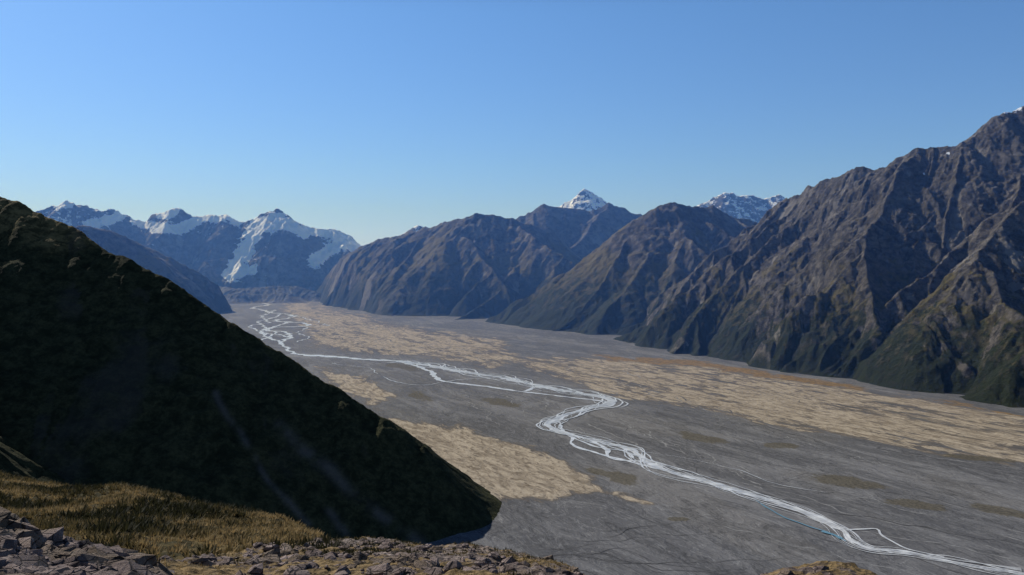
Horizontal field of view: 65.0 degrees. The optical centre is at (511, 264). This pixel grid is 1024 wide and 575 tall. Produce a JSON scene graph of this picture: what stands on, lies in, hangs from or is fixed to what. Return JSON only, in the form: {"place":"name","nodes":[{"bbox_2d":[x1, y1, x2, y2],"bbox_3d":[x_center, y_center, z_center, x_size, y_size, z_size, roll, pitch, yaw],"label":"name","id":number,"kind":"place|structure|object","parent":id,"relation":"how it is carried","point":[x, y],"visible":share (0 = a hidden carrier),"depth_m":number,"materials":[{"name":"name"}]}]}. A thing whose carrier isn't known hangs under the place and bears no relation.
{"place":"outdoors","nodes":[
{"label":"outdoors","id":0,"kind":"place"},
{"bbox_2d":[75,225,232,313],"bbox_3d":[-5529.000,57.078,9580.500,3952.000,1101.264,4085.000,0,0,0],"label":"rocky mountain","id":1,"kind":"structure","parent":0,"point":[206,291],"depth_m":9848.79,"materials":[{"name":"grey stone"}]},
{"bbox_2d":[2,480,320,559],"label":"grassy knoll","id":2,"kind":"structure","parent":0,"point":[177,556],"depth_m":57.18,"materials":[{"name":"plant"}]},
{"bbox_2d":[0,469,349,558],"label":"tussock grass","id":3,"kind":"structure","parent":2,"relation":"on","point":[115,522],"depth_m":61.11,"materials":[{"name":"plant"}]},
{"bbox_2d":[36,200,360,290],"bbox_3d":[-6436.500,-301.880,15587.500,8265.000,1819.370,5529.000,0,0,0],"label":"snowy mountain","id":4,"kind":"structure","parent":0,"point":[277,247],"depth_m":15248.65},
{"bbox_2d":[0,197,501,543],"bbox_3d":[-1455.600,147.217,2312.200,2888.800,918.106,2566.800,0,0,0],"label":"mountainside","id":5,"kind":"structure","parent":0,"point":[118,368],"depth_m":1861.06,"materials":[{"name":"green plant"}]},
{"bbox_2d":[219,286,320,303],"bbox_3d":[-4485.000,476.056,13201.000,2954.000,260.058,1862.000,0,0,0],"label":"moraine hills","id":6,"kind":"structure","parent":0,"point":[282,294],"depth_m":13056.19,"materials":[{"name":"grey stone"}]},
{"bbox_2d":[401,225,422,234],"bbox_3d":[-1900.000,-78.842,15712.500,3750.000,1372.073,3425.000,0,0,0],"label":"snowy mountain","id":7,"kind":"structure","parent":0,"point":[416,228],"depth_m":15410.82,"materials":[{"name":"white snow"}]},
{"bbox_2d":[316,213,581,319],"bbox_3d":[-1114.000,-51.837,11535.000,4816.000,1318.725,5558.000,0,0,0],"label":"rocky mountain","id":8,"kind":"structure","parent":0,"point":[477,266],"depth_m":10288.83,"materials":[{"name":"stone"}]},
{"bbox_2d":[0,0,1023,245],"label":"sky","id":9,"kind":"structure","parent":0,"point":[368,121],"materials":[{"name":"blue"}]},
{"bbox_2d":[160,536,876,574],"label":"rocky ledge","id":10,"kind":"object","parent":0,"point":[848,568],"visible":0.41,"depth_m":28.43,"materials":[{"name":"grey stone"}]},
{"bbox_2d":[0,507,174,574],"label":"rock outcrop","id":11,"kind":"object","parent":10,"relation":"on","point":[27,547],"visible":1,"depth_m":17.32,"materials":[{"name":"grey stone"}]},
{"bbox_2d":[110,535,583,574],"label":"tussock grass","id":12,"kind":"structure","parent":10,"relation":"on","point":[348,551],"depth_m":31.88,"materials":[{"name":"brown plant"}]},
{"bbox_2d":[156,537,840,574],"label":"loose stones","id":13,"kind":"object","parent":10,"relation":"on","point":[274,553],"visible":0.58,"depth_m":26.27,"materials":[{"name":"grey stone"}]},
{"bbox_2d":[515,202,641,258],"bbox_3d":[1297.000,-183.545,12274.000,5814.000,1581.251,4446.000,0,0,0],"label":"rocky mountain","id":14,"kind":"structure","parent":0,"point":[581,233],"depth_m":12160.81,"materials":[{"name":"grey stone"}]},
{"bbox_2d":[557,189,606,210],"bbox_3d":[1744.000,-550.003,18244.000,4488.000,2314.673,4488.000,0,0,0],"label":"snowy mountain","id":15,"kind":"structure","parent":0,"point":[586,200],"depth_m":17761.82,"materials":[{"name":"white snow"}]},
{"bbox_2d":[219,302,1023,574],"bbox_3d":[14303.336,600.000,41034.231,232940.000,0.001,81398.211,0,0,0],"label":"valley floor","id":16,"kind":"structure","parent":0,"point":[548,489],"depth_m":2655.25,"materials":[{"name":"grey gravel"}]},
{"bbox_2d":[248,322,1023,574],"bbox_3d":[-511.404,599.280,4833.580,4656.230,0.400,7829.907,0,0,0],"label":"damp river channels","id":17,"kind":"object","parent":16,"relation":"on","point":[684,460],"visible":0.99,"depth_m":2413.56,"materials":[{"name":"grey gravel"}]},
{"bbox_2d":[281,321,1023,574],"bbox_3d":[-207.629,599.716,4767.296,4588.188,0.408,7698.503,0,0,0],"label":"dry river channels","id":18,"kind":"object","parent":16,"relation":"on","point":[713,462],"visible":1,"depth_m":2489.12,"materials":[{"name":"grey gravel"}]},
{"bbox_2d":[485,202,757,334],"bbox_3d":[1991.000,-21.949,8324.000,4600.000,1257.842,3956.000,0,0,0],"label":"rocky mountain","id":19,"kind":"structure","parent":0,"point":[619,280],"depth_m":7729.30,"materials":[{"name":"stone"}]},
{"bbox_2d":[247,303,1023,574],"bbox_3d":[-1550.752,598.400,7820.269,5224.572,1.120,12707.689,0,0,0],"label":"braided river","id":20,"kind":"structure","parent":0,"point":[608,403],"depth_m":2618.62,"materials":[{"name":"liquid"}]},
{"bbox_2d":[697,192,784,222],"bbox_3d":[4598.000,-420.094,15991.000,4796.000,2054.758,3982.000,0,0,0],"label":"snowy mountain","id":21,"kind":"structure","parent":0,"point":[753,208],"depth_m":15771.97,"materials":[{"name":"white snow"}]},
{"bbox_2d":[756,500,845,540],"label":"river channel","id":22,"kind":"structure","parent":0,"point":[837,536],"depth_m":1819.16,"materials":[{"name":"grey liquid"}]},
{"bbox_2d":[614,106,1023,407],"bbox_3d":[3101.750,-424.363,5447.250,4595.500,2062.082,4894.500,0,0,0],"label":"rocky mountain","id":23,"kind":"structure","parent":0,"point":[906,272],"depth_m":4900.58,"materials":[{"name":"brown stone"}]}
]}

